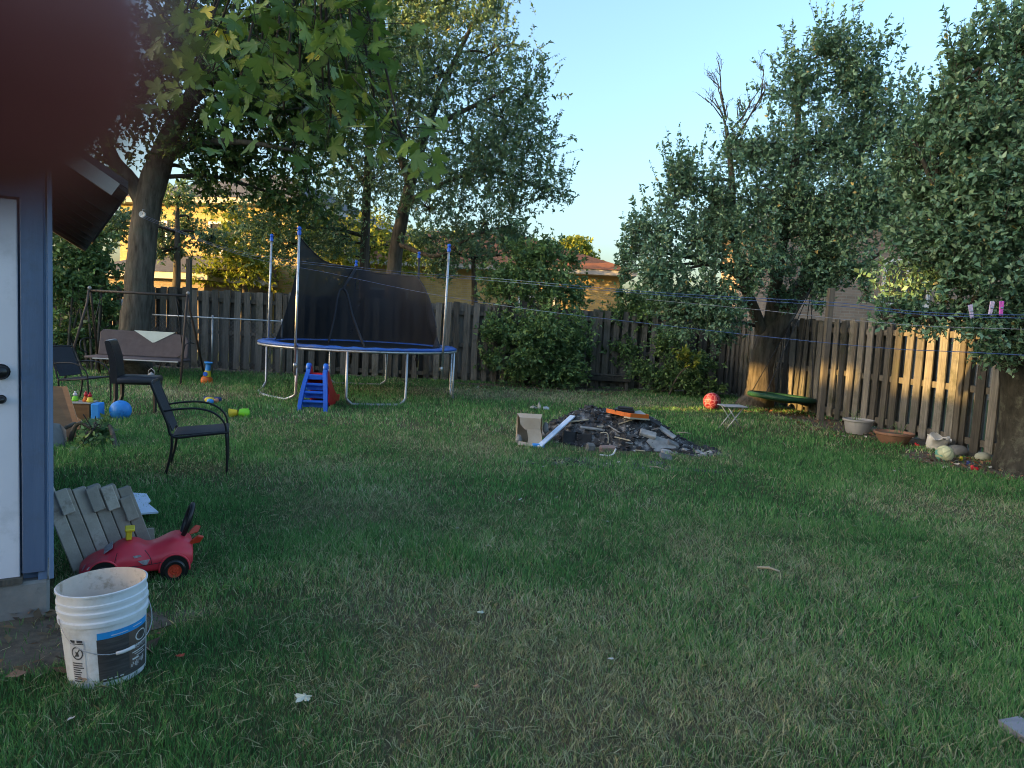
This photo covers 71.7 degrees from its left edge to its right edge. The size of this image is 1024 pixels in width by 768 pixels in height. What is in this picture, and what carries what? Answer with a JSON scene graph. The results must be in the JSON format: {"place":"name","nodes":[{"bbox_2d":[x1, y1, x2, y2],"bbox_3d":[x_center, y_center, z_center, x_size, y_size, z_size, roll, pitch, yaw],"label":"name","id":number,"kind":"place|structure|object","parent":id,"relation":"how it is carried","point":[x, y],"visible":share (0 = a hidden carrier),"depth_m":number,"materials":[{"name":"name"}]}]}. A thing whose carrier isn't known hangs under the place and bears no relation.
{"place":"outdoors","nodes":[
{"label":"outdoors","id":0,"kind":"place"},
{"bbox_2d":[0,0,174,224],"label":"hand","id":1,"kind":"object","parent":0,"point":[84,86],"visible":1,"depth_m":0.02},
{"bbox_2d":[0,302,1023,767],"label":"ground","id":2,"kind":"structure","parent":0,"point":[392,606],"depth_m":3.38,"materials":[{"name":"plant"}]},
{"bbox_2d":[53,423,66,446],"bbox_3d":[-4.516,0.515,6.944,0.233,0.267,0.245,6,6,28],"label":"stone slab","id":3,"kind":"object","parent":2,"relation":"on","point":[59,434],"visible":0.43,"depth_m":7.01,"materials":[{"name":"grey stone"}]},
{"bbox_2d":[0,175,127,621],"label":"garden shed","id":4,"kind":"structure","parent":2,"relation":"on","point":[26,440],"depth_m":3.14,"materials":[{"name":"wood"}]},
{"bbox_2d":[0,223,20,578],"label":"door","id":5,"kind":"structure","parent":4,"relation":"in","point":[9,339],"depth_m":3.10,"materials":[{"name":"white plastic"}]},
{"bbox_2d":[53,386,75,436],"bbox_3d":[-4.691,0.285,7.389,0.256,0.500,0.609,0,6,-33],"label":"plywood board","id":6,"kind":"object","parent":2,"relation":"on","point":[61,415],"visible":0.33,"depth_m":7.41,"materials":[{"name":"wood"}]},
{"bbox_2d":[56,386,80,430],"bbox_3d":[-4.925,0.275,7.754,0.618,0.455,0.218,8,7,44],"label":"plywood board","id":7,"kind":"object","parent":2,"relation":"on","point":[70,404],"visible":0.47,"depth_m":7.80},
{"bbox_2d":[53,345,111,400],"bbox_3d":[-6.077,-0.133,9.964,0.624,0.800,0.494,3,5,5],"label":"patio chair","id":8,"kind":"object","parent":2,"relation":"on","point":[65,362],"visible":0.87,"depth_m":9.95,"materials":[{"name":"black metal"}]},
{"bbox_2d":[72,400,103,420],"bbox_3d":[-5.236,0.326,8.623,0.480,0.223,0.300,2,5,-12],"label":"toy box","id":9,"kind":"object","parent":2,"relation":"on","point":[91,409],"visible":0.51,"depth_m":8.52,"materials":[{"name":"brown wood"}]},
{"bbox_2d":[72,391,78,400],"bbox_3d":[-5.320,0.146,8.632,0.080,0.124,0.078,3,5,0],"label":"toy","id":10,"kind":"object","parent":9,"relation":"on","point":[74,397],"visible":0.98,"depth_m":8.61,"materials":[{"name":"plastic"}]},
{"bbox_2d":[82,391,87,401],"bbox_3d":[-5.200,0.151,8.652,0.080,0.124,0.078,3,5,0],"label":"toy","id":11,"kind":"object","parent":9,"relation":"on","point":[85,397],"visible":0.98,"depth_m":8.63,"materials":[{"name":"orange plastic"}]},
{"bbox_2d":[86,392,93,402],"bbox_3d":[-5.120,0.159,8.602,0.080,0.124,0.078,3,5,0],"label":"toy","id":12,"kind":"object","parent":9,"relation":"on","point":[89,399],"visible":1,"depth_m":8.58,"materials":[{"name":"yellow plastic"}]},
{"bbox_2d":[52,225,125,370],"bbox_3d":[-9.343,-1.967,14.920,2.631,3.556,2.198,1,6,-25],"label":"dogwood shrub","id":13,"kind":"object","parent":2,"relation":"on","point":[91,266],"visible":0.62,"depth_m":14.87,"materials":[{"name":"green plant"}]},
{"bbox_2d":[63,412,119,451],"bbox_3d":[-4.324,0.497,7.074,0.951,0.425,0.726,8,7,44],"label":"weed clump","id":14,"kind":"object","parent":2,"relation":"on","point":[97,430],"visible":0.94,"depth_m":7.07,"materials":[{"name":"green plant"}]},
{"bbox_2d":[54,567,151,688],"bbox_3d":[-1.582,0.950,2.763,0.333,0.371,0.331,0,6,0],"label":"plastic bucket","id":15,"kind":"object","parent":2,"relation":"on","point":[101,617],"visible":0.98,"depth_m":2.67,"materials":[{"name":"white plastic"}]},
{"bbox_2d":[54,483,154,574],"bbox_3d":[-2.221,0.779,3.839,0.555,0.502,0.184,-1,6,-35],"label":"wooden pallet","id":16,"kind":"object","parent":2,"relation":"on","point":[98,516],"visible":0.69,"depth_m":3.77,"materials":[{"name":"grey wood"}]},
{"bbox_2d":[0,607,213,674],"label":"bare soil","id":17,"kind":"structure","parent":2,"relation":"on","point":[19,657],"depth_m":3.00,"materials":[{"name":"soil"}]},
{"bbox_2d":[109,400,131,419],"bbox_3d":[-4.811,0.325,8.712,0.250,0.250,0.250,43,16,-16],"label":"play ball","id":18,"kind":"object","parent":2,"relation":"on","point":[122,408],"visible":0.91,"depth_m":8.63,"materials":[{"name":"plastic"}]},
{"bbox_2d":[105,339,162,412],"bbox_3d":[-5.004,-0.098,9.404,0.620,0.964,0.460,1,5,-18],"label":"dining chair","id":19,"kind":"object","parent":2,"relation":"on","point":[118,375],"visible":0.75,"depth_m":9.21,"materials":[{"name":"black leather"}]},
{"bbox_2d":[64,286,204,384],"bbox_3d":[-7.003,-0.928,13.302,2.063,1.713,1.281,3,5,-4],"label":"porch swing","id":20,"kind":"object","parent":2,"relation":"on","point":[136,346],"visible":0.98,"depth_m":13.50,"materials":[{"name":"brown metal"}]},
{"bbox_2d":[135,330,173,342],"bbox_3d":[-6.842,-0.899,13.558,0.760,0.218,0.059,3,5,-4],"label":"folded cloth","id":21,"kind":"object","parent":20,"relation":"on","point":[153,336],"visible":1,"depth_m":13.55,"materials":[{"name":"fabric"}]},
{"bbox_2d":[79,502,203,581],"bbox_3d":[-1.963,0.836,3.769,0.580,0.389,0.304,0,6,-28],"label":"toy car","id":22,"kind":"object","parent":2,"relation":"on","point":[169,555],"visible":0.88,"depth_m":3.71,"materials":[{"name":"red plastic"}]},
{"bbox_2d":[133,493,157,514],"bbox_3d":[-2.678,0.826,4.963,0.264,0.012,0.706,0,6,-35],"label":"broken board","id":23,"kind":"object","parent":2,"relation":"on","point":[145,500],"visible":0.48,"depth_m":4.90,"materials":[{"name":"wood"}]},
{"bbox_2d":[68,168,231,287],"bbox_3d":[-10.347,-3.396,19.710,4.987,5.276,2.865,-1,6,-37],"label":"ash tree","id":24,"kind":"object","parent":2,"relation":"on","point":[120,220],"visible":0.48,"depth_m":19.78,"materials":[{"name":"green plant"}]},
{"bbox_2d":[185,259,191,370],"bbox_3d":[-7.128,-1.516,15.620,0.100,2.450,0.100,3,5,0],"label":"timber post","id":25,"kind":"object","parent":2,"relation":"on","point":[188,281],"visible":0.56,"depth_m":15.56,"materials":[{"name":"brown wood"}]},
{"bbox_2d":[150,378,229,474],"bbox_3d":[-2.827,0.363,6.250,0.624,0.800,0.494,1,5,-21],"label":"patio chair","id":26,"kind":"object","parent":2,"relation":"on","point":[164,404],"visible":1,"depth_m":6.14,"materials":[{"name":"black metal"}]},
{"bbox_2d":[108,255,278,351],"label":"garage","id":27,"kind":"structure","parent":2,"relation":"on","point":[163,275],"depth_m":22.60,"materials":[{"name":"beige brick"}]},
{"bbox_2d":[121,299,282,374],"bbox_3d":[-6.683,-0.990,15.309,3.421,1.505,0.083,3,5,-4],"label":"chain link fence","id":28,"kind":"object","parent":2,"relation":"on","point":[212,318],"visible":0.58,"depth_m":15.33,"materials":[{"name":"metal"}]},
{"bbox_2d":[200,361,212,383],"bbox_3d":[-5.702,-0.210,13.275,0.210,0.410,0.207,8,5,0],"label":"bubble toy","id":29,"kind":"object","parent":2,"relation":"on","point":[206,376],"visible":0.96,"depth_m":13.22,"materials":[{"name":"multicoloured plastic"}]},
{"bbox_2d":[203,396,221,402],"bbox_3d":[-4.526,0.247,10.613,0.293,0.114,0.232,4,5,15],"label":"bath toy","id":30,"kind":"object","parent":2,"relation":"on","point":[210,399],"visible":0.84,"depth_m":10.59,"materials":[{"name":"yellow plastic"}]},
{"bbox_2d":[83,363,382,376],"bbox_3d":[-6.194,-0.319,16.528,8.045,0.001,1.129,3,5,-6],"label":"soil bed","id":31,"kind":"object","parent":2,"relation":"on","point":[199,368],"visible":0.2,"depth_m":16.40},
{"bbox_2d":[228,408,249,416],"bbox_3d":[-3.639,0.397,9.465,0.270,0.139,0.140,2,5,-8],"label":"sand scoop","id":32,"kind":"object","parent":2,"relation":"on","point":[242,412],"visible":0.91,"depth_m":9.43,"materials":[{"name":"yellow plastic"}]},
{"bbox_2d":[184,194,309,340],"bbox_3d":[-8.265,-3.400,22.104,3.129,5.082,3.868,6,6,31],"label":"ash tree","id":33,"kind":"object","parent":2,"relation":"on","point":[234,271],"visible":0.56,"depth_m":21.63,"materials":[{"name":"green plant"}]},
{"bbox_2d":[108,0,416,374],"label":"maple tree","id":34,"kind":"object","parent":2,"relation":"on","point":[147,188],"visible":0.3,"depth_m":13.98,"materials":[{"name":"green plant"}]},
{"bbox_2d":[139,209,145,217],"bbox_3d":[-7.214,-3.340,13.898,0.120,0.168,0.195,3,5,0],"label":"line pulley","id":35,"kind":"object","parent":34,"relation":"attached to","point":[142,213],"visible":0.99,"depth_m":13.83,"materials":[{"name":"white paint"}]},
{"bbox_2d":[144,215,1012,314],"bbox_3d":[-0.807,-1.702,8.146,1.384,1.543,17.213,-2,7,-44],"label":"clothesline","id":36,"kind":"object","parent":35,"relation":"attached to","point":[685,294],"visible":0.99,"depth_m":5.47,"materials":[{"name":"blue plastic"}]},
{"bbox_2d":[140,215,1023,318],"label":"clothesline","id":37,"kind":"object","parent":35,"relation":"attached to","point":[679,296],"visible":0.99,"depth_m":5.55,"materials":[{"name":"blue plastic"}]},
{"bbox_2d":[968,305,973,318],"bbox_3d":[2.579,-0.407,3.983,0.026,0.078,0.012,-11,5,1],"label":"clothespin","id":38,"kind":"object","parent":37,"relation":"attached to","point":[970,308],"visible":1,"depth_m":3.98,"materials":[{"name":"plastic"}]},
{"bbox_2d":[988,301,994,315],"bbox_3d":[2.612,-0.412,3.864,0.026,0.078,0.012,9,5,-1],"label":"clothespin","id":39,"kind":"object","parent":37,"relation":"attached to","point":[991,306],"visible":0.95,"depth_m":3.86,"materials":[{"name":"plastic"}]},
{"bbox_2d":[999,301,1003,315],"bbox_3d":[2.625,-0.406,3.804,0.026,0.078,0.012,0,5,0],"label":"clothespin","id":40,"kind":"object","parent":37,"relation":"attached to","point":[1001,305],"visible":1,"depth_m":3.80,"materials":[{"name":"pink plastic"}]},
{"bbox_2d":[141,217,1023,355],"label":"clothesline","id":41,"kind":"object","parent":34,"relation":"attached to","point":[684,327],"visible":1,"depth_m":5.53,"materials":[{"name":"blue plastic"}]},
{"bbox_2d":[646,299,1023,329],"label":"clothesline","id":42,"kind":"object","parent":41,"relation":"on","point":[847,319],"visible":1,"depth_m":4.73,"materials":[{"name":"blue plastic"}]},
{"bbox_2d":[120,175,406,349],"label":"brick house","id":43,"kind":"structure","parent":2,"relation":"on","point":[169,216],"depth_m":25.78,"materials":[{"name":"yellow"}]},
{"bbox_2d":[157,221,168,252],"bbox_3d":[-13.208,-5.450,26.197,1.220,1.160,0.100,4,5,14],"label":"window","id":44,"kind":"structure","parent":43,"relation":"in","point":[166,222],"depth_m":26.02,"materials":[{"name":"glass"}]},
{"bbox_2d":[208,221,236,254],"bbox_3d":[-10.403,-5.242,25.500,1.220,1.160,0.100,4,5,14],"label":"window","id":45,"kind":"structure","parent":43,"relation":"in","point":[215,224],"depth_m":25.52,"materials":[{"name":"glass"}]},
{"bbox_2d":[294,693,311,701],"bbox_3d":[-0.762,1.146,2.593,0.063,0.011,0.068,1,5,-23],"label":"maple leaf","id":46,"kind":"object","parent":2,"relation":"on","point":[302,697],"visible":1,"depth_m":2.60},
{"bbox_2d":[163,0,450,201],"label":"maple tree","id":47,"kind":"object","parent":2,"relation":"on","point":[337,42],"visible":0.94,"depth_m":2.79,"materials":[{"name":"green plant"}]},
{"bbox_2d":[297,363,339,411],"bbox_3d":[-2.917,0.007,10.907,0.436,0.702,1.317,3,5,-3],"label":"toy slide","id":48,"kind":"object","parent":2,"relation":"on","point":[323,394],"visible":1,"depth_m":10.43,"materials":[{"name":"blue plastic"}]},
{"bbox_2d":[200,0,470,278],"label":"locust tree","id":49,"kind":"object","parent":2,"relation":"on","point":[361,175],"visible":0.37,"depth_m":18.32,"materials":[{"name":"green plant"}]},
{"bbox_2d":[257,226,456,405],"bbox_3d":[-2.752,-1.228,12.855,3.550,2.835,3.524,3,5,0],"label":"trampoline","id":50,"kind":"object","parent":2,"relation":"on","point":[328,311],"visible":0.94,"depth_m":13.78,"materials":[{"name":"black mesh netting"},{"name":"galvanised steel"},{"name":"blue vinyl"}]},
{"bbox_2d":[289,205,446,281],"bbox_3d":[-4.956,-3.576,23.985,5.652,5.464,3.270,3,5,0],"label":"ash tree","id":51,"kind":"object","parent":2,"relation":"on","point":[379,245],"visible":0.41,"depth_m":23.52,"materials":[{"name":"green plant"}]},
{"bbox_2d":[53,285,733,393],"bbox_3d":[-3.509,-1.091,16.328,18.042,1.860,0.184,3,5,-4],"label":"board fence","id":52,"kind":"object","parent":2,"relation":"on","point":[462,319],"visible":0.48,"depth_m":16.37,"materials":[{"name":"brown wood"}]},
{"bbox_2d":[316,0,582,280],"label":"locust tree","id":53,"kind":"object","parent":2,"relation":"on","point":[482,156],"visible":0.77,"depth_m":17.13,"materials":[{"name":"green plant"}]},
{"bbox_2d":[403,215,535,304],"bbox_3d":[-1.047,-2.608,20.740,4.418,4.475,1.930,3,5,0],"label":"ash tree","id":54,"kind":"object","parent":2,"relation":"on","point":[434,261],"visible":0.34,"depth_m":20.65,"materials":[{"name":"green plant"}]},
{"bbox_2d":[349,231,636,341],"bbox_3d":[-1.762,-4.180,32.412,13.700,5.384,9.700,3,5,3],"label":"brick bungalow","id":55,"kind":"object","parent":2,"relation":"on","point":[460,288],"visible":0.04,"depth_m":28.11,"materials":[{"name":"orange"}]},
{"bbox_2d":[518,295,554,307],"bbox_3d":[0.944,-2.863,28.076,1.520,1.260,0.100,3,5,3],"label":"window","id":56,"kind":"structure","parent":55,"relation":"in","point":[524,304],"depth_m":28.06,"materials":[{"name":"white paint"}]},
{"bbox_2d":[0,364,1022,676],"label":"fallen leaves","id":57,"kind":"object","parent":2,"relation":"on","point":[18,670],"visible":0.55,"depth_m":8.27,"materials":[{"name":"brown plant"}]},
{"bbox_2d":[515,434,521,442],"bbox_3d":[0.077,0.660,8.453,0.079,0.135,0.074,-1,6,-35],"label":"plastic wrapping","id":58,"kind":"object","parent":2,"relation":"on","point":[518,438],"visible":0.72,"depth_m":8.43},
{"bbox_2d":[516,413,542,446],"bbox_3d":[0.213,0.546,8.437,0.310,0.366,0.370,2,5,-6],"label":"cardboard box","id":59,"kind":"object","parent":2,"relation":"on","point":[529,427],"visible":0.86,"depth_m":8.41,"materials":[{"name":"cardboard"}]},
{"bbox_2d":[543,422,548,433],"bbox_3d":[0.406,0.530,8.541,0.074,0.158,0.078,3,5,0],"label":"plastic wrapping","id":60,"kind":"object","parent":59,"relation":"attached to","point":[545,428],"visible":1,"depth_m":8.52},
{"bbox_2d":[470,227,603,390],"bbox_3d":[0.552,-1.728,16.093,3.038,3.873,3.038,3,5,0],"label":"lilac bush","id":61,"kind":"object","parent":2,"relation":"on","point":[521,363],"visible":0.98,"depth_m":16.07,"materials":[{"name":"green plant"}]},
{"bbox_2d":[448,382,629,391],"bbox_3d":[0.649,0.073,16.144,4.638,0.001,1.268,3,5,0],"label":"soil bed","id":62,"kind":"object","parent":2,"relation":"on","point":[576,388],"visible":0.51,"depth_m":16.19,"materials":[{"name":"soil"}]},
{"bbox_2d":[585,373,630,389],"bbox_3d":[2.221,-0.059,16.672,1.120,0.352,0.320,3,5,2],"label":"bench","id":63,"kind":"object","parent":62,"relation":"on","point":[606,377],"visible":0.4,"depth_m":16.52,"materials":[{"name":"brown wood"}]},
{"bbox_2d":[537,415,574,446],"bbox_3d":[0.534,0.563,8.539,0.075,0.322,0.711,7,6,37],"label":"white plank","id":64,"kind":"object","parent":2,"relation":"on","point":[554,432],"visible":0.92,"depth_m":8.52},
{"bbox_2d":[552,234,600,258],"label":"ash tree","id":65,"kind":"object","parent":2,"relation":"on","point":[584,242],"visible":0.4,"depth_m":43.00,"materials":[{"name":"green plant"}]},
{"bbox_2d":[585,442,594,450],"bbox_3d":[0.919,0.755,8.336,0.100,0.120,0.090,7,12,-10],"label":"brick","id":66,"kind":"object","parent":2,"relation":"on","point":[591,446],"visible":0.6,"depth_m":8.29,"materials":[{"name":"grey stone"}]},
{"bbox_2d":[599,445,615,451],"bbox_3d":[1.118,0.770,8.294,0.190,0.100,0.090,-1,10,-4],"label":"brick","id":67,"kind":"object","parent":2,"relation":"on","point":[609,448],"visible":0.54,"depth_m":8.25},
{"bbox_2d":[542,404,692,450],"bbox_3d":[1.375,0.521,9.074,2.212,0.495,1.712,3,5,0],"label":"pile of broken shingles","id":68,"kind":"object","parent":2,"relation":"on","point":[600,416],"visible":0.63,"depth_m":8.71,"materials":[{"name":"grey asphalt shingle"}]},
{"bbox_2d":[562,431,575,442],"bbox_3d":[0.697,0.671,8.683,0.160,0.180,0.030,6,-10,-10],"label":"ash board","id":69,"kind":"object","parent":68,"relation":"on","point":[569,436],"visible":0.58,"depth_m":8.67,"materials":[{"name":"brown wood"}]},
{"bbox_2d":[578,434,591,444],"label":"ash board","id":70,"kind":"object","parent":68,"relation":"on","point":[585,437],"visible":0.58,"depth_m":8.63,"materials":[{"name":"brown wood"}]},
{"bbox_2d":[580,426,604,430],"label":"ash board","id":71,"kind":"object","parent":68,"relation":"on","point":[590,428],"visible":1,"depth_m":8.66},
{"bbox_2d":[606,408,649,419],"bbox_3d":[1.424,0.376,8.726,0.544,0.067,0.377,8,3,12],"label":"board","id":72,"kind":"object","parent":68,"relation":"on","point":[634,416],"visible":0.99,"depth_m":8.63,"materials":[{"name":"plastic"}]},
{"bbox_2d":[615,406,634,412],"bbox_3d":[1.394,0.315,8.780,0.240,0.062,0.160,4,5,6],"label":"black case","id":73,"kind":"object","parent":72,"relation":"on","point":[627,409],"visible":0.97,"depth_m":8.71,"materials":[{"name":"plastic"}]},
{"bbox_2d":[639,428,656,439],"bbox_3d":[1.640,0.603,8.556,0.200,0.050,0.100,16,37,7],"label":"ash board","id":74,"kind":"object","parent":68,"relation":"on","point":[648,434],"visible":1,"depth_m":8.52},
{"bbox_2d":[648,417,661,426],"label":"ash board","id":75,"kind":"object","parent":68,"relation":"on","point":[653,421],"visible":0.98,"depth_m":8.74,"materials":[{"name":"brown wood"}]},
{"bbox_2d":[646,436,675,450],"bbox_3d":[1.792,0.751,8.504,0.380,0.280,0.013,10,-34,-9],"label":"ash board","id":76,"kind":"object","parent":68,"relation":"on","point":[658,443],"visible":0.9,"depth_m":8.52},
{"bbox_2d":[659,426,675,438],"bbox_3d":[1.901,0.589,8.748,0.260,0.025,0.080,36,40,24],"label":"ash board","id":77,"kind":"object","parent":68,"relation":"on","point":[671,435],"visible":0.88,"depth_m":8.72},
{"bbox_2d":[667,438,678,448],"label":"ash board","id":78,"kind":"object","parent":68,"relation":"on","point":[671,442],"visible":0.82,"depth_m":8.55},
{"bbox_2d":[510,457,734,472],"bbox_3d":[1.157,0.854,7.507,2.470,0.001,0.641,3,5,0],"label":"ash patch","id":79,"kind":"object","parent":2,"relation":"on","point":[715,471],"visible":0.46,"depth_m":7.50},
{"bbox_2d":[541,443,717,467],"bbox_3d":[1.451,0.815,8.050,2.630,0.078,0.679,-1,7,-41],"label":"ash scatter","id":80,"kind":"object","parent":2,"relation":"on","point":[697,447],"visible":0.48,"depth_m":8.51,"materials":[{"name":"grey wood"}]},
{"bbox_2d":[596,278,677,367],"bbox_3d":[2.820,-1.173,16.752,1.887,2.701,1.870,1,5,-21],"label":"climbing vine","id":81,"kind":"object","parent":2,"relation":"on","point":[637,304],"visible":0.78,"depth_m":16.58,"materials":[{"name":"green plant"}]},
{"bbox_2d":[555,448,719,468],"bbox_3d":[1.536,0.831,7.925,2.358,0.071,0.767,-2,7,-42],"label":"ash scatter","id":82,"kind":"object","parent":2,"relation":"on","point":[662,450],"visible":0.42,"depth_m":8.42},
{"bbox_2d":[627,280,696,314],"bbox_3d":[8.700,-3.797,39.771,5.296,4.532,2.690,3,5,0],"label":"ash tree","id":83,"kind":"object","parent":2,"relation":"on","point":[663,297],"visible":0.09,"depth_m":39.62,"materials":[{"name":"green plant"}]},
{"bbox_2d":[659,452,671,459],"bbox_3d":[1.733,0.829,7.982,0.150,0.040,0.100,17,32,-11],"label":"stone","id":84,"kind":"object","parent":2,"relation":"on","point":[663,456],"visible":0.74,"depth_m":7.97,"materials":[{"name":"grey stone"}]},
{"bbox_2d":[618,321,729,397],"bbox_3d":[3.614,-0.546,15.933,2.455,1.851,1.585,3,5,0],"label":"young shrub","id":85,"kind":"object","parent":2,"relation":"on","point":[644,370],"visible":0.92,"depth_m":15.79,"materials":[{"name":"green plant"}]},
{"bbox_2d":[668,344,701,394],"bbox_3d":[3.725,-0.264,15.272,0.650,1.233,0.591,3,5,0],"label":"sapling","id":86,"kind":"object","parent":2,"relation":"on","point":[684,353],"visible":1,"depth_m":15.17,"materials":[{"name":"green plant"}]},
{"bbox_2d":[654,451,728,456],"bbox_3d":[2.163,0.806,8.645,0.947,0.001,1.036,6,6,33],"label":"ash patch","id":87,"kind":"object","parent":2,"relation":"on","point":[692,454],"visible":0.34,"depth_m":8.39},
{"bbox_2d":[703,393,720,409],"bbox_3d":[3.768,0.327,13.360,0.330,0.330,0.330,43,16,-16],"label":"play ball","id":88,"kind":"object","parent":2,"relation":"on","point":[711,400],"visible":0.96,"depth_m":13.24,"materials":[{"name":"plastic"}]},
{"bbox_2d":[717,404,747,430],"bbox_3d":[3.310,0.509,10.690,0.360,0.379,0.300,2,5,-8],"label":"folding table","id":89,"kind":"object","parent":2,"relation":"on","point":[734,406],"visible":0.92,"depth_m":10.59,"materials":[{"name":"metal"}]},
{"bbox_2d":[757,566,779,571],"bbox_3d":[1.560,1.122,4.311,0.132,0.025,0.023,5,6,25],"label":"stick","id":90,"kind":"object","parent":2,"relation":"on","point":[765,567],"visible":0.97,"depth_m":4.31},
{"bbox_2d":[726,192,814,248],"bbox_3d":[8.341,-2.938,21.643,4.470,6.056,4.128,-1,6,-38],"label":"ash tree","id":91,"kind":"object","parent":2,"relation":"on","point":[751,225],"visible":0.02,"depth_m":21.40,"materials":[{"name":"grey plant"}]},
{"bbox_2d":[613,0,937,409],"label":"apple tree","id":92,"kind":"object","parent":2,"relation":"on","point":[823,259],"visible":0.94,"depth_m":12.74,"materials":[{"name":"green plant"}]},
{"bbox_2d":[747,288,816,403],"bbox_3d":[5.124,-0.735,13.263,1.229,2.188,1.232,3,5,0],"label":"saucer swing","id":93,"kind":"object","parent":92,"relation":"hanging from","point":[780,397],"visible":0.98,"depth_m":13.13,"materials":[{"name":"green fabric"}]},
{"bbox_2d":[722,317,1000,454],"bbox_3d":[5.956,-0.178,11.737,0.194,1.830,10.640,2,5,-9],"label":"board fence","id":94,"kind":"object","parent":2,"relation":"on","point":[871,382],"visible":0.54,"depth_m":11.31,"materials":[{"name":"brown wood"}]},
{"bbox_2d":[720,188,1003,399],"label":"brick house","id":95,"kind":"structure","parent":2,"relation":"on","point":[850,295],"depth_m":19.39,"materials":[{"name":"brown"}]},
{"bbox_2d":[880,259,929,307],"bbox_3d":[10.686,-2.734,19.236,1.320,1.260,0.100,3,5,4],"label":"window","id":96,"kind":"structure","parent":95,"relation":"in","point":[901,271],"depth_m":19.23,"materials":[{"name":"glass"}]},
{"bbox_2d":[752,409,992,459],"bbox_3d":[5.700,0.772,11.193,1.207,0.001,5.833,2,5,-16],"label":"soil bed","id":97,"kind":"object","parent":2,"relation":"on","point":[912,441],"visible":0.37,"depth_m":11.81,"materials":[{"name":"soil"}]},
{"bbox_2d":[816,288,834,420],"bbox_3d":[5.457,-0.503,12.338,0.100,2.321,0.120,3,5,0],"label":"timber post","id":98,"kind":"object","parent":97,"relation":"on","point":[825,360],"visible":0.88,"depth_m":12.30,"materials":[{"name":"brown wood"}]},
{"bbox_2d":[842,409,874,434],"bbox_3d":[5.387,0.577,11.030,0.456,0.391,0.454,3,5,0],"label":"planter","id":99,"kind":"object","parent":97,"relation":"on","point":[858,426],"visible":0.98,"depth_m":10.90,"materials":[{"name":"plastic"}]},
{"bbox_2d":[926,432,951,449],"bbox_3d":[5.847,0.795,9.739,0.360,0.236,0.281,5,16,-20],"label":"sack planter","id":100,"kind":"object","parent":97,"relation":"on","point":[936,440],"visible":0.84,"depth_m":9.66,"materials":[{"name":"fabric"}]},
{"bbox_2d":[873,420,914,444],"bbox_3d":[5.505,0.686,10.214,0.536,0.329,0.533,3,5,0],"label":"planter","id":101,"kind":"object","parent":2,"relation":"on","point":[891,436],"visible":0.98,"depth_m":10.08,"materials":[{"name":"ceramic"}]},
{"bbox_2d":[949,444,968,455],"bbox_3d":[5.894,0.887,9.372,0.252,0.183,0.209,3,5,0],"label":"stone","id":102,"kind":"object","parent":2,"relation":"on","point":[959,450],"visible":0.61,"depth_m":9.30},
{"bbox_2d":[901,448,1023,479],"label":"soil bed","id":103,"kind":"object","parent":2,"relation":"on","point":[935,461],"visible":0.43,"depth_m":8.83,"materials":[{"name":"soil"}]},
{"bbox_2d":[851,0,1023,476],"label":"apple tree","id":104,"kind":"object","parent":103,"relation":"in","point":[969,132],"visible":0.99,"depth_m":7.65,"materials":[{"name":"green plant"}]},
{"bbox_2d":[935,445,953,461],"bbox_3d":[5.379,0.870,8.818,0.210,0.210,0.210,43,16,-16],"label":"football","id":105,"kind":"object","parent":103,"relation":"on","point":[944,453],"visible":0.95,"depth_m":8.75,"materials":[{"name":"plastic"}]},
{"bbox_2d":[974,452,990,460],"bbox_3d":[6.001,0.935,9.040,0.202,0.141,0.162,3,5,0],"label":"stone","id":106,"kind":"object","parent":2,"relation":"on","point":[983,456],"visible":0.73,"depth_m":8.99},
{"bbox_2d":[998,716,1023,742],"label":"paving board","id":107,"kind":"object","parent":2,"relation":"on","point":[1016,725],"visible":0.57,"depth_m":2.66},
{"bbox_2d":[52,0,1021,314],"label":"sky","id":108,"kind":"structure","parent":0,"point":[632,69],"materials":[{"name":"blue"}]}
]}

